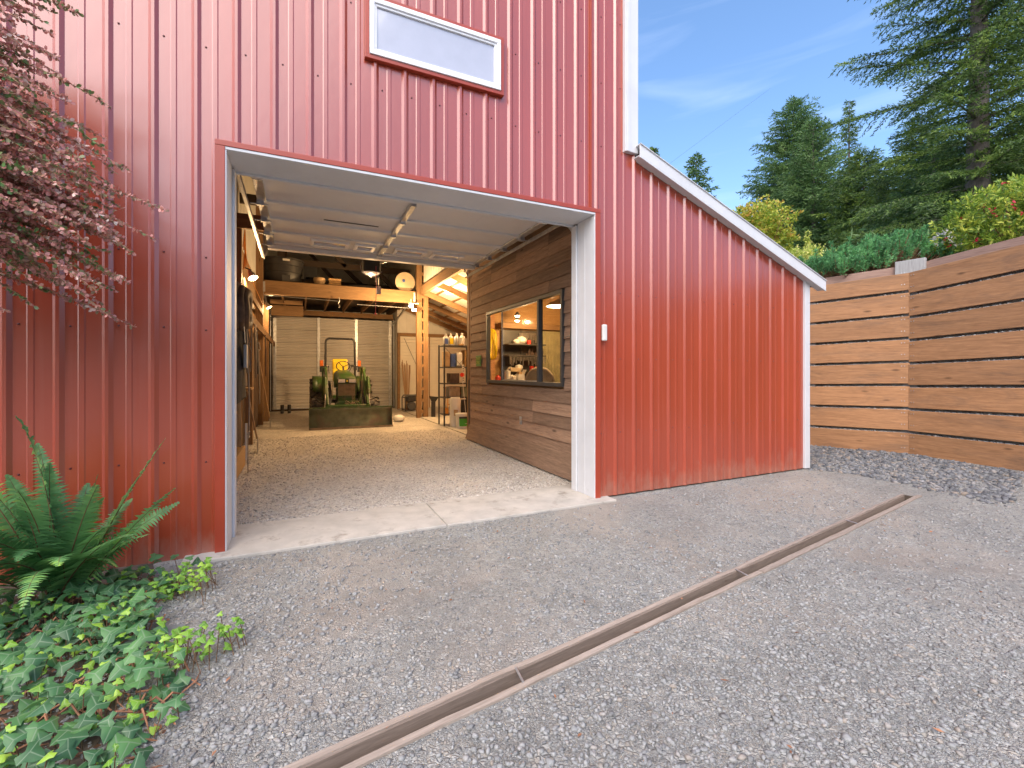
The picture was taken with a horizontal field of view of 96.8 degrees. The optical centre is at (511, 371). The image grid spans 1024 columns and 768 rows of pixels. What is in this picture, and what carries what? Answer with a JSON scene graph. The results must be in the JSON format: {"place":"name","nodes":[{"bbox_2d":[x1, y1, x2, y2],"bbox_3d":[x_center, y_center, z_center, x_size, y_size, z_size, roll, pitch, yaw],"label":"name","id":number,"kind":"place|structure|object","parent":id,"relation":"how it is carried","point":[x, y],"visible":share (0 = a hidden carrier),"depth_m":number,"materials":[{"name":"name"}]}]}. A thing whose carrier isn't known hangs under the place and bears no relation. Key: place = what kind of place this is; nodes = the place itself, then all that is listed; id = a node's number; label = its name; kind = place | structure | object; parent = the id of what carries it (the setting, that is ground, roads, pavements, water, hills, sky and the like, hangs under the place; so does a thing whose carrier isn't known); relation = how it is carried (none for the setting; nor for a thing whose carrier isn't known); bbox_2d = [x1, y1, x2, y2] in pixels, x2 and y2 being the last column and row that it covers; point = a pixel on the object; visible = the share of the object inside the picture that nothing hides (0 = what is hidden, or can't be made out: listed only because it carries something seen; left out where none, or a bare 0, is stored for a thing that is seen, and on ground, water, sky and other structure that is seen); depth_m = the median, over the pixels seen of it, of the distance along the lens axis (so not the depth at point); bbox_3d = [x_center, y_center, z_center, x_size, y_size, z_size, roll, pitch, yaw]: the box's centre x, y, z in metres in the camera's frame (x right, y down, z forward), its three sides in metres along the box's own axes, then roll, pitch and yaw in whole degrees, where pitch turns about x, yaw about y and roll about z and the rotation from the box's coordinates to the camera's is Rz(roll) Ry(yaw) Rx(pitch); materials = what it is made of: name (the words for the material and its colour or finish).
{"place":"outdoors","nodes":[
{"label":"outdoors","id":0,"kind":"place"},
{"bbox_2d":[304,266,317,282],"bbox_3d":[-6.341,-2.990,14.348,0.400,0.900,0.410,0,0,-25],"label":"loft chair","id":1,"kind":"object","parent":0,"point":[310,273],"visible":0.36,"depth_m":14.48,"materials":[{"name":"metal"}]},
{"bbox_2d":[346,285,375,287],"bbox_3d":[-4.558,-2.570,13.909,1.022,0.153,0.422,0,0,-25],"label":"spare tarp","id":2,"kind":"object","parent":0,"point":[362,286],"visible":0.48,"depth_m":13.73,"materials":[{"name":"fabric"}]},
{"bbox_2d":[236,408,570,524],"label":"barn floor","id":3,"kind":"structure","parent":0,"point":[285,425],"depth_m":6.87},
{"bbox_2d":[236,446,244,479],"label":"timber block","id":4,"kind":"structure","parent":3,"relation":"on","point":[240,458],"depth_m":6.48,"materials":[{"name":"brown wood"}]},
{"bbox_2d":[245,423,246,459],"bbox_3d":[-4.384,1.150,7.501,0.030,0.600,0.050,0,0,-25],"label":"white lath","id":5,"kind":"object","parent":3,"relation":"on","point":[245,441],"visible":0.79,"depth_m":7.48,"materials":[{"name":"wood"}]},
{"bbox_2d":[246,386,258,452],"bbox_3d":[-4.649,0.689,8.067,0.258,1.483,0.200,0,0,-25],"label":"garden tool","id":6,"kind":"object","parent":3,"relation":"on","point":[253,424],"visible":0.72,"depth_m":8.09,"materials":[{"name":"brown wood"}]},
{"bbox_2d":[260,363,270,426],"bbox_3d":[-6.305,0.589,11.598,0.258,1.682,0.200,0,0,-25],"label":"garden tool","id":7,"kind":"object","parent":3,"relation":"on","point":[265,394],"visible":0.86,"depth_m":11.62,"materials":[{"name":"brown wood"}]},
{"bbox_2d":[280,404,290,413],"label":"rubber boots","id":8,"kind":"object","parent":3,"relation":"on","point":[282,408],"visible":0.98,"depth_m":15.85,"materials":[{"name":"black rubber"}]},
{"bbox_2d":[309,337,392,429],"bbox_3d":[-4.769,0.210,13.100,2.041,2.528,3.340,0,0,-25],"label":"compact tractor","id":9,"kind":"object","parent":3,"relation":"on","point":[356,402],"visible":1,"depth_m":12.08,"materials":[{"name":"metal"}]},
{"bbox_2d":[393,415,404,421],"bbox_3d":[-3.262,1.350,13.135,0.350,0.241,0.297,0,0,-25],"label":"white sack","id":10,"kind":"object","parent":3,"relation":"on","point":[398,418],"visible":0.88,"depth_m":13.04,"materials":[{"name":"fabric"}]},
{"bbox_2d":[236,429,570,525],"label":"floor stones","id":11,"kind":"object","parent":3,"relation":"on","point":[385,491],"visible":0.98,"depth_m":6.36,"materials":[{"name":"beige gravel"}]},
{"bbox_2d":[446,386,459,396],"bbox_3d":[-1.584,0.530,12.210,0.300,0.280,0.300,0,0,-25],"label":"metal case","id":12,"kind":"object","parent":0,"point":[452,391],"visible":1,"depth_m":12.08,"materials":[{"name":"metal"}]},
{"bbox_2d":[450,354,455,366],"bbox_3d":[-1.620,-0.305,12.193,0.140,0.340,0.300,0,0,-25],"label":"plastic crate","id":13,"kind":"object","parent":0,"point":[452,360],"visible":0.71,"depth_m":12.05,"materials":[{"name":"plastic"}]},
{"bbox_2d":[461,399,466,412],"bbox_3d":[-1.290,0.940,12.337,0.260,0.360,0.340,0,0,-25],"label":"black bin","id":14,"kind":"object","parent":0,"point":[463,406],"visible":0.39,"depth_m":12.16,"materials":[{"name":"plastic"}]},
{"bbox_2d":[0,447,1023,767],"bbox_3d":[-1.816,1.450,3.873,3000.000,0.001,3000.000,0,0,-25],"label":"ground","id":15,"kind":"structure","parent":0,"point":[403,603],"depth_m":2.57,"materials":[{"name":"grey gravel"}]},
{"bbox_2d":[0,563,188,767],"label":"planting bed","id":16,"kind":"object","parent":15,"relation":"on","point":[79,761],"visible":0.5,"depth_m":2.03,"materials":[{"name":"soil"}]},
{"bbox_2d":[0,0,169,328],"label":"barberry shrub","id":17,"kind":"object","parent":16,"relation":"on","point":[20,168],"visible":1,"depth_m":2.55,"materials":[{"name":"red plant"}]},
{"bbox_2d":[0,416,179,609],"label":"sword fern","id":18,"kind":"object","parent":16,"relation":"on","point":[54,555],"visible":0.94,"depth_m":2.72,"materials":[{"name":"green plant"}]},
{"bbox_2d":[0,566,179,767],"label":"ivy","id":19,"kind":"object","parent":16,"relation":"on","point":[135,703],"visible":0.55,"depth_m":2.01,"materials":[{"name":"green plant"}]},
{"bbox_2d":[0,553,191,767],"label":"ivy","id":20,"kind":"object","parent":16,"relation":"on","point":[69,737],"visible":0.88,"depth_m":2.04,"materials":[{"name":"green plant"}]},
{"bbox_2d":[0,576,201,754],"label":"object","id":21,"kind":"object","parent":16,"relation":"on","point":[99,712],"visible":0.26,"depth_m":2.01,"materials":[{"name":"plant"}]},
{"bbox_2d":[94,602,156,638],"bbox_3d":[-2.069,1.366,2.469,0.186,0.135,0.262,0,0,-4],"label":"ivy","id":22,"kind":"object","parent":16,"relation":"on","point":[141,609],"visible":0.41,"depth_m":2.55,"materials":[{"name":"green plant"}]},
{"bbox_2d":[114,554,204,606],"bbox_3d":[-2.317,1.387,3.037,0.429,0.154,0.573,0,0,-25],"label":"ivy","id":23,"kind":"object","parent":16,"relation":"on","point":[197,560],"visible":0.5,"depth_m":3.03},
{"bbox_2d":[123,624,186,648],"bbox_3d":[-1.925,1.433,2.463,0.274,0.035,0.130,3,1,-42],"label":"flat stone","id":24,"kind":"object","parent":15,"relation":"on","point":[171,627],"visible":0.27,"depth_m":2.51,"materials":[{"name":"grey stone"}]},
{"bbox_2d":[143,557,246,673],"bbox_3d":[-1.861,1.360,2.658,0.426,0.210,1.240,0,0,-37],"label":"ivy","id":25,"kind":"object","parent":15,"relation":"on","point":[187,633],"visible":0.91,"depth_m":2.36,"materials":[{"name":"green plant"}]},
{"bbox_2d":[180,484,615,565],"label":"threshold slab","id":26,"kind":"structure","parent":15,"relation":"on","point":[254,539],"depth_m":4.37,"materials":[{"name":"concrete"}]},
{"bbox_2d":[0,0,826,584],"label":"barn","id":27,"kind":"structure","parent":15,"relation":"on","point":[482,162],"depth_m":4.76,"materials":[{"name":"red metal"}]},
{"bbox_2d":[236,330,245,403],"bbox_3d":[-3.918,-0.100,6.399,0.294,1.059,1.125,0,0,-25],"label":"work coat","id":28,"kind":"object","parent":27,"relation":"hanging from","point":[240,379],"visible":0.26,"depth_m":6.19,"materials":[{"name":"fabric"}]},
{"bbox_2d":[236,402,241,446],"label":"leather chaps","id":29,"kind":"object","parent":28,"relation":"hanging from","point":[238,427],"visible":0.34,"depth_m":6.67,"materials":[{"name":"brown leather"}]},
{"bbox_2d":[236,281,252,331],"bbox_3d":[-3.799,-0.888,6.359,0.294,0.746,0.824,0,0,-25],"label":"horse collar","id":30,"kind":"object","parent":27,"relation":"attached to","point":[244,302],"visible":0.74,"depth_m":6.16,"materials":[{"name":"leather"}]},
{"bbox_2d":[244,327,249,472],"bbox_3d":[-3.705,0.280,6.358,0.062,2.263,0.345,0,0,-25],"label":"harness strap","id":31,"kind":"object","parent":30,"relation":"hanging from","point":[246,359],"visible":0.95,"depth_m":6.36,"materials":[{"name":"fabric"}]},
{"bbox_2d":[245,327,251,372],"bbox_3d":[-4.059,-0.389,6.986,0.095,0.828,0.645,0,0,-25],"label":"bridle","id":32,"kind":"object","parent":27,"relation":"hanging from","point":[250,348],"visible":0.33,"depth_m":7.07,"materials":[{"name":"brown leather"}]},
{"bbox_2d":[245,267,257,280],"bbox_3d":[-4.737,-1.781,8.265,0.212,0.237,0.164,0,0,-25],"label":"clamp lamp","id":33,"kind":"object","parent":27,"relation":"attached to","point":[252,275],"visible":1,"depth_m":8.26,"materials":[{"name":"white metal"}]},
{"bbox_2d":[242,229,262,304],"bbox_3d":[-5.668,-2.176,10.015,0.073,0.862,4.007,0,0,-25],"label":"cord","id":34,"kind":"object","parent":33,"relation":"attached to","point":[245,261],"visible":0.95,"depth_m":8.28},
{"bbox_2d":[255,324,256,376],"bbox_3d":[-4.855,-0.394,8.622,0.033,1.014,0.186,0,0,-25],"label":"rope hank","id":35,"kind":"object","parent":27,"relation":"hanging from","point":[255,350],"visible":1,"depth_m":8.57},
{"bbox_2d":[254,328,258,373],"bbox_3d":[-5.075,-0.402,9.033,0.048,0.899,0.544,0,0,-25],"label":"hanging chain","id":36,"kind":"object","parent":27,"relation":"hanging from","point":[257,350],"visible":0.41,"depth_m":9.12,"materials":[{"name":"metal"}]},
{"bbox_2d":[258,342,260,403],"bbox_3d":[-5.537,0.030,9.959,0.069,1.368,0.168,0,0,-25],"label":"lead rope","id":37,"kind":"object","parent":27,"relation":"hanging from","point":[259,349],"visible":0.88,"depth_m":9.91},
{"bbox_2d":[265,335,266,375],"bbox_3d":[-6.044,-0.394,11.157,0.033,1.014,0.186,0,0,-25],"label":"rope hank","id":38,"kind":"object","parent":27,"relation":"hanging from","point":[265,355],"visible":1,"depth_m":11.10,"materials":[{"name":"fabric"}]},
{"bbox_2d":[263,256,303,281],"bbox_3d":[-6.632,-2.875,13.154,1.150,0.670,1.155,0,0,-25],"label":"stock tank","id":39,"kind":"object","parent":27,"relation":"on","point":[282,268],"visible":0.8,"depth_m":12.71,"materials":[{"name":"black plastic"}]},
{"bbox_2d":[313,277,325,283],"bbox_3d":[-5.649,-2.640,13.341,0.340,0.200,0.335,0,0,-25],"label":"wicker basket","id":40,"kind":"object","parent":27,"relation":"on","point":[318,280],"visible":0.79,"depth_m":13.22,"materials":[{"name":"wicker"}]},
{"bbox_2d":[328,278,340,284],"bbox_3d":[-5.294,-2.645,13.563,0.350,0.210,0.300,0,0,-25],"label":"wooden case","id":41,"kind":"object","parent":27,"relation":"on","point":[332,281],"visible":0.69,"depth_m":13.42,"materials":[{"name":"brown wood"}]},
{"bbox_2d":[263,293,408,411],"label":"rear door","id":42,"kind":"structure","parent":27,"relation":"in","point":[298,350],"depth_m":17.07,"materials":[{"name":"metal"}]},
{"bbox_2d":[267,295,411,308],"bbox_3d":[-4.779,-1.990,13.021,4.008,0.094,0.244,0,0,-32],"label":"steel rod","id":43,"kind":"object","parent":27,"relation":"attached to","point":[333,300],"visible":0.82,"depth_m":12.66,"materials":[{"name":"metal"}]},
{"bbox_2d":[360,259,385,276],"bbox_3d":[-2.597,-2.257,8.420,0.487,0.826,1.445,0,0,-13],"label":"door opener","id":44,"kind":"object","parent":27,"relation":"attached to","point":[370,268],"depth_m":8.84,"materials":[{"name":"black plastic"}]},
{"bbox_2d":[236,174,570,277],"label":"garage door","id":45,"kind":"structure","parent":27,"relation":"in","point":[296,218],"depth_m":6.36,"materials":[{"name":"white metal"}]},
{"bbox_2d":[395,272,414,290],"bbox_3d":[-3.347,-2.810,14.250,0.620,0.620,0.080,0,0,-25],"label":"round lid","id":46,"kind":"object","parent":27,"relation":"on","point":[404,280],"visible":0.89,"depth_m":14.22,"materials":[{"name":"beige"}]},
{"bbox_2d":[408,303,418,311],"bbox_3d":[-2.994,-2.022,13.844,0.305,0.375,0.064,0,0,-25],"label":"twin floodlight","id":47,"kind":"object","parent":27,"relation":"attached to","point":[412,307],"visible":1,"depth_m":13.81,"materials":[{"name":"metal"}]},
{"bbox_2d":[398,407,466,434],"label":"lean to floor","id":48,"kind":"structure","parent":27,"relation":"attached to","point":[435,421],"depth_m":13.81,"materials":[{"name":"concrete"}]},
{"bbox_2d":[401,360,410,408],"bbox_3d":[-4.070,0.486,17.354,0.319,1.874,0.331,0,0,5],"label":"stake bundle","id":49,"kind":"object","parent":48,"relation":"on","point":[406,380],"visible":0.97,"depth_m":17.33,"materials":[{"name":"brown wood"}]},
{"bbox_2d":[401,394,415,411],"bbox_3d":[-3.598,1.140,16.622,0.760,0.600,0.600,0,0,-25],"label":"generator","id":50,"kind":"object","parent":48,"relation":"on","point":[410,399],"visible":0.56,"depth_m":16.36,"materials":[{"name":"metal"}]},
{"bbox_2d":[429,396,437,416],"bbox_3d":[-2.461,1.092,14.339,0.258,0.656,0.200,0,0,-25],"label":"pipe stand","id":51,"kind":"object","parent":48,"relation":"on","point":[433,399],"visible":0.96,"depth_m":14.28,"materials":[{"name":"black metal"}]},
{"bbox_2d":[438,344,466,425],"bbox_3d":[-1.519,0.350,12.295,0.826,2.140,0.538,0,0,-25],"label":"steel rack","id":52,"kind":"object","parent":48,"relation":"on","point":[444,383],"visible":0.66,"depth_m":12.09,"materials":[{"name":"metal"}]},
{"bbox_2d":[443,334,447,344],"bbox_3d":[-1.748,-0.852,12.019,0.130,0.303,0.132,0,0,-25],"label":"jug","id":53,"kind":"object","parent":52,"relation":"on","point":[445,339],"visible":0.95,"depth_m":11.97,"materials":[{"name":"white plastic"}]},
{"bbox_2d":[442,351,449,366],"bbox_3d":[-1.760,-0.335,12.127,0.130,0.400,0.300,0,0,-25],"label":"carton","id":54,"kind":"object","parent":52,"relation":"on","point":[447,358],"visible":0.89,"depth_m":11.99,"materials":[{"name":"cardboard"}]},
{"bbox_2d":[448,334,453,344],"bbox_3d":[-1.622,-0.857,12.079,0.140,0.313,0.142,0,0,-25],"label":"jug","id":55,"kind":"object","parent":52,"relation":"on","point":[450,339],"visible":0.98,"depth_m":12.02,"materials":[{"name":"yellow plastic"}]},
{"bbox_2d":[447,373,458,382],"bbox_3d":[-1.584,0.170,12.210,0.260,0.260,0.300,0,0,-25],"label":"toolbox","id":56,"kind":"object","parent":52,"relation":"on","point":[452,377],"visible":1,"depth_m":12.08,"materials":[{"name":"metal"}]},
{"bbox_2d":[455,333,458,344],"bbox_3d":[-1.478,-0.867,12.172,0.120,0.333,0.117,0,0,-25],"label":"spray bottle","id":57,"kind":"object","parent":52,"relation":"on","point":[456,339],"visible":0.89,"depth_m":12.12,"materials":[{"name":"white plastic"}]},
{"bbox_2d":[454,352,461,366],"bbox_3d":[-1.457,-0.325,12.270,0.160,0.380,0.300,0,0,-25],"label":"detergent tub","id":58,"kind":"object","parent":52,"relation":"on","point":[459,357],"visible":0.84,"depth_m":12.13,"materials":[{"name":"white plastic"}]},
{"bbox_2d":[459,333,464,344],"bbox_3d":[-1.342,-0.867,12.235,0.150,0.333,0.146,0,0,-25],"label":"jug","id":59,"kind":"object","parent":52,"relation":"on","point":[461,339],"visible":0.89,"depth_m":12.18,"materials":[{"name":"white plastic"}]},
{"bbox_2d":[461,350,465,366],"bbox_3d":[-1.312,-0.360,12.371,0.050,0.450,0.300,0,0,-25],"label":"wooden board","id":60,"kind":"object","parent":52,"relation":"on","point":[463,352],"visible":0.74,"depth_m":12.24,"materials":[{"name":"brown wood"}]},
{"bbox_2d":[460,387,466,396],"bbox_3d":[-1.312,0.540,12.338,0.220,0.260,0.300,0,0,-25],"label":"crate","id":61,"kind":"object","parent":52,"relation":"on","point":[462,394],"visible":0.51,"depth_m":12.19,"materials":[{"name":"brown wood"}]},
{"bbox_2d":[450,397,460,426],"bbox_3d":[-1.464,1.040,11.743,0.300,0.760,0.308,0,0,-25],"label":"cement bag","id":62,"kind":"object","parent":48,"relation":"on","point":[455,404],"visible":0.81,"depth_m":11.62,"materials":[{"name":"beige paper"}]},
{"bbox_2d":[455,413,466,428],"bbox_3d":[-1.259,1.230,11.446,0.336,0.380,0.336,0,0,-25],"label":"white bucket","id":63,"kind":"object","parent":48,"relation":"on","point":[461,420],"visible":0.85,"depth_m":11.32,"materials":[{"name":"plastic"}]},
{"bbox_2d":[460,373,465,412],"bbox_3d":[-1.252,0.723,11.781,0.197,1.395,0.024,0,0,-25],"label":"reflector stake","id":64,"kind":"object","parent":48,"relation":"on","point":[461,374],"visible":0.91,"depth_m":11.77,"materials":[{"name":"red plastic"}]},
{"bbox_2d":[468,380,469,426],"bbox_3d":[-0.925,0.805,10.227,0.120,1.251,0.080,0,0,-25],"label":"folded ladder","id":65,"kind":"object","parent":48,"relation":"on","point":[468,402],"visible":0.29,"depth_m":10.21,"materials":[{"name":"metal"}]},
{"bbox_2d":[364,0,503,97],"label":"upper window","id":66,"kind":"structure","parent":27,"relation":"in","point":[397,35],"depth_m":4.33,"materials":[{"name":"white glass"}]},
{"bbox_2d":[476,355,480,365],"bbox_3d":[-0.682,-0.220,9.242,0.017,0.220,0.280,0,0,-25],"label":"wall sign","id":67,"kind":"object","parent":27,"relation":"attached to","point":[478,360],"visible":1,"depth_m":9.23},
{"bbox_2d":[491,314,494,379],"bbox_3d":[-0.556,-0.250,9.688,0.380,3.200,0.060,0,0,-25],"label":"corner panel","id":68,"kind":"object","parent":27,"relation":"attached to","point":[493,361],"visible":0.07,"depth_m":9.73,"materials":[{"name":"brown wood"}]},
{"bbox_2d":[491,329,496,359],"bbox_3d":[-0.413,-0.569,9.501,0.122,0.681,0.357,0,0,-25],"label":"hose coil","id":69,"kind":"object","parent":27,"relation":"hanging from","point":[493,340],"visible":0.71,"depth_m":9.39,"materials":[{"name":"yellow rubber"}]},
{"bbox_2d":[503,330,545,378],"bbox_3d":[0.272,0.270,9.877,0.920,2.360,0.380,0,0,-25],"label":"tool shelf","id":70,"kind":"object","parent":27,"relation":"on","point":[519,350],"visible":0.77,"depth_m":9.91,"materials":[{"name":"wood"}]},
{"bbox_2d":[486,289,564,386],"bbox_3d":[0.127,-0.470,7.578,0.076,1.360,2.820,0,0,-25],"label":"workshop window","id":71,"kind":"structure","parent":27,"relation":"in","point":[539,299],"depth_m":6.93,"materials":[{"name":"metal"}]},
{"bbox_2d":[498,322,559,330],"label":"shelf beam","id":72,"kind":"structure","parent":27,"relation":"attached to","point":[519,326],"depth_m":9.92,"materials":[{"name":"brown wood"}]},
{"bbox_2d":[543,331,559,382],"bbox_3d":[1.097,-0.230,10.402,0.980,1.360,0.050,0,0,-25],"label":"olive panel","id":73,"kind":"object","parent":27,"relation":"attached to","point":[551,348],"visible":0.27,"depth_m":10.29,"materials":[{"name":"wood"}]},
{"bbox_2d":[546,299,559,307],"bbox_3d":[0.900,-1.498,8.681,0.500,0.504,0.496,0,0,-25],"label":"dome lamp","id":74,"kind":"object","parent":27,"relation":"hanging from","point":[554,304],"visible":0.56,"depth_m":8.57,"materials":[{"name":"white metal"}]},
{"bbox_2d":[565,324,570,355],"bbox_3d":[0.770,-0.450,6.030,0.066,1.200,0.354,0,0,-23],"label":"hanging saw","id":75,"kind":"object","parent":27,"relation":"hanging from","point":[570,339],"visible":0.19,"depth_m":5.96,"materials":[{"name":"grey metal"}]},
{"bbox_2d":[602,324,606,340],"bbox_3d":[1.046,-0.443,5.153,0.060,0.185,0.038,0,0,-25],"label":"sensor box","id":76,"kind":"object","parent":27,"relation":"attached to","point":[604,332],"visible":1,"depth_m":5.13,"materials":[{"name":"white plastic"}]},
{"bbox_2d":[282,494,921,767],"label":"drain channel","id":77,"kind":"object","parent":15,"relation":"on","point":[368,746],"visible":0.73,"depth_m":2.27,"materials":[{"name":"brown metal"}]},
{"bbox_2d":[212,482,1010,755],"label":"leaf bits","id":78,"kind":"object","parent":15,"relation":"on","point":[789,746],"visible":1,"depth_m":2.69,"materials":[{"name":"brown plant"}]},
{"bbox_2d":[806,445,1023,507],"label":"river stones","id":79,"kind":"object","parent":15,"relation":"on","point":[962,470],"visible":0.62,"depth_m":6.56,"materials":[{"name":"stone"}]},
{"bbox_2d":[810,236,1023,470],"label":"retaining wall","id":80,"kind":"structure","parent":15,"relation":"on","point":[921,356],"depth_m":7.78,"materials":[{"name":"brown wood"}]},
{"bbox_2d":[525,367,554,381],"bbox_3d":[0.526,0.675,8.689,0.720,1.550,0.610,0,0,3],"label":"padded chair","id":81,"kind":"object","parent":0,"point":[548,376],"visible":0.16,"depth_m":8.39,"materials":[{"name":"beige fabric"}]},
{"bbox_2d":[638,0,1023,212],"label":"sky","id":82,"kind":"structure","parent":0,"point":[702,64],"materials":[{"name":"blue"}]},
{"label":"hillside","id":83,"kind":"structure","parent":0,"visible":0},
{"bbox_2d":[649,146,659,155],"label":"spruce tree","id":84,"kind":"object","parent":83,"relation":"on","point":[654,150],"visible":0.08,"depth_m":58.56,"materials":[{"name":"green plant"}]},
{"bbox_2d":[684,151,720,198],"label":"spruce tree","id":85,"kind":"object","parent":83,"relation":"on","point":[695,173],"visible":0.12,"depth_m":39.30,"materials":[{"name":"green plant"}]},
{"bbox_2d":[732,194,803,253],"bbox_3d":[7.660,-4.154,15.051,3.665,3.538,2.515,0,0,11],"label":"maple tree","id":86,"kind":"object","parent":83,"relation":"on","point":[769,223],"visible":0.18,"depth_m":14.45,"materials":[{"name":"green plant"}]},
{"bbox_2d":[736,95,851,240],"bbox_3d":[19.334,-11.102,31.332,10.314,15.310,10.211,0,0,35],"label":"fir tree","id":87,"kind":"object","parent":83,"relation":"on","point":[778,147],"visible":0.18,"depth_m":30.41,"materials":[{"name":"green plant"}]},
{"bbox_2d":[803,230,811,258],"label":"golden conifer","id":88,"kind":"object","parent":83,"relation":"on","point":[806,241],"visible":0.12,"depth_m":14.01,"materials":[{"name":"yellow plant"}]},
{"bbox_2d":[771,115,846,253],"bbox_3d":[17.477,-9.230,26.529,6.493,11.226,7.248,0,0,-25],"label":"fir tree","id":89,"kind":"object","parent":83,"relation":"on","point":[808,192],"visible":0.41,"depth_m":26.11,"materials":[{"name":"green plant"}]},
{"bbox_2d":[785,243,836,276],"bbox_3d":[6.994,-2.416,11.060,2.367,1.531,1.830,0,0,-25],"label":"golden shrub","id":90,"kind":"object","parent":83,"relation":"on","point":[805,253],"visible":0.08,"depth_m":10.77,"materials":[{"name":"yellow plant"}]},
{"bbox_2d":[833,99,867,187],"bbox_3d":[25.537,-12.764,34.553,3.670,16.033,4.089,0,0,0],"label":"spruce tree","id":91,"kind":"object","parent":83,"relation":"on","point":[849,141],"visible":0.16,"depth_m":34.56,"materials":[{"name":"green plant"}]},
{"bbox_2d":[802,146,907,255],"bbox_3d":[18.306,-7.148,23.376,6.808,8.599,6.530,0,0,-25],"label":"fir tree","id":92,"kind":"object","parent":83,"relation":"on","point":[857,158],"visible":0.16,"depth_m":23.23,"materials":[{"name":"green plant"}]},
{"bbox_2d":[799,223,963,277],"bbox_3d":[7.669,-2.403,9.532,3.399,1.269,1.835,0,0,-4],"label":"mugo pine","id":93,"kind":"object","parent":83,"relation":"on","point":[875,252],"visible":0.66,"depth_m":8.89,"materials":[{"name":"green plant"}]},
{"bbox_2d":[835,111,964,250],"bbox_3d":[17.886,-6.737,19.477,8.484,9.156,8.510,0,0,-25],"label":"fir tree","id":94,"kind":"object","parent":83,"relation":"on","point":[910,147],"visible":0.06,"depth_m":19.98,"materials":[{"name":"green plant"}]},
{"bbox_2d":[822,200,1017,271],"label":"undergrowth","id":95,"kind":"object","parent":83,"relation":"on","point":[862,229],"depth_m":11.87,"materials":[{"name":"green plant"}]},
{"bbox_2d":[821,0,1023,244],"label":"fir tree","id":96,"kind":"object","parent":83,"relation":"on","point":[982,44],"visible":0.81,"depth_m":13.90,"materials":[{"name":"green plant"}]},
{"bbox_2d":[864,138,1005,239],"bbox_3d":[15.344,-5.230,16.580,5.793,6.473,5.632,0,0,-25],"label":"fir tree","id":97,"kind":"object","parent":83,"relation":"on","point":[904,193],"visible":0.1,"depth_m":16.61,"materials":[{"name":"green plant"}]},
{"bbox_2d":[918,229,965,253],"bbox_3d":[9.622,-2.552,10.160,1.313,1.412,1.024,0,0,-25],"label":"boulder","id":98,"kind":"object","parent":83,"relation":"on","point":[933,238],"visible":0.05,"depth_m":10.06,"materials":[{"name":"grey stone"}]},
{"bbox_2d":[927,172,1023,254],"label":"flowering bush","id":99,"kind":"object","parent":83,"relation":"on","point":[976,228],"visible":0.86,"depth_m":8.33,"materials":[{"name":"green plant"}]},
{"bbox_2d":[991,2,1023,190],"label":"fir tree","id":100,"kind":"object","parent":83,"relation":"on","point":[996,171],"visible":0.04,"depth_m":16.03,"materials":[{"name":"green plant"}]},
{"bbox_3d":[-0.077,0.850,9.162,0.800,1.200,1.000,0,0,-25],"label":"work bench","id":101,"kind":"object","parent":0,"visible":0},
{"bbox_2d":[504,370,510,379],"bbox_3d":[-0.089,0.105,9.046,0.124,0.290,0.122,0,0,-25],"label":"paper roll","id":102,"kind":"object","parent":101,"relation":"on","point":[507,373],"visible":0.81,"depth_m":9.00,"materials":[{"name":"white paper"}]},
{"bbox_2d":[515,370,525,379],"bbox_3d":[0.174,0.105,8.981,0.182,0.291,0.140,0,0,-25],"label":"paper box","id":103,"kind":"object","parent":101,"relation":"on","point":[519,375],"visible":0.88,"depth_m":8.92,"materials":[{"name":"white cardboard"}]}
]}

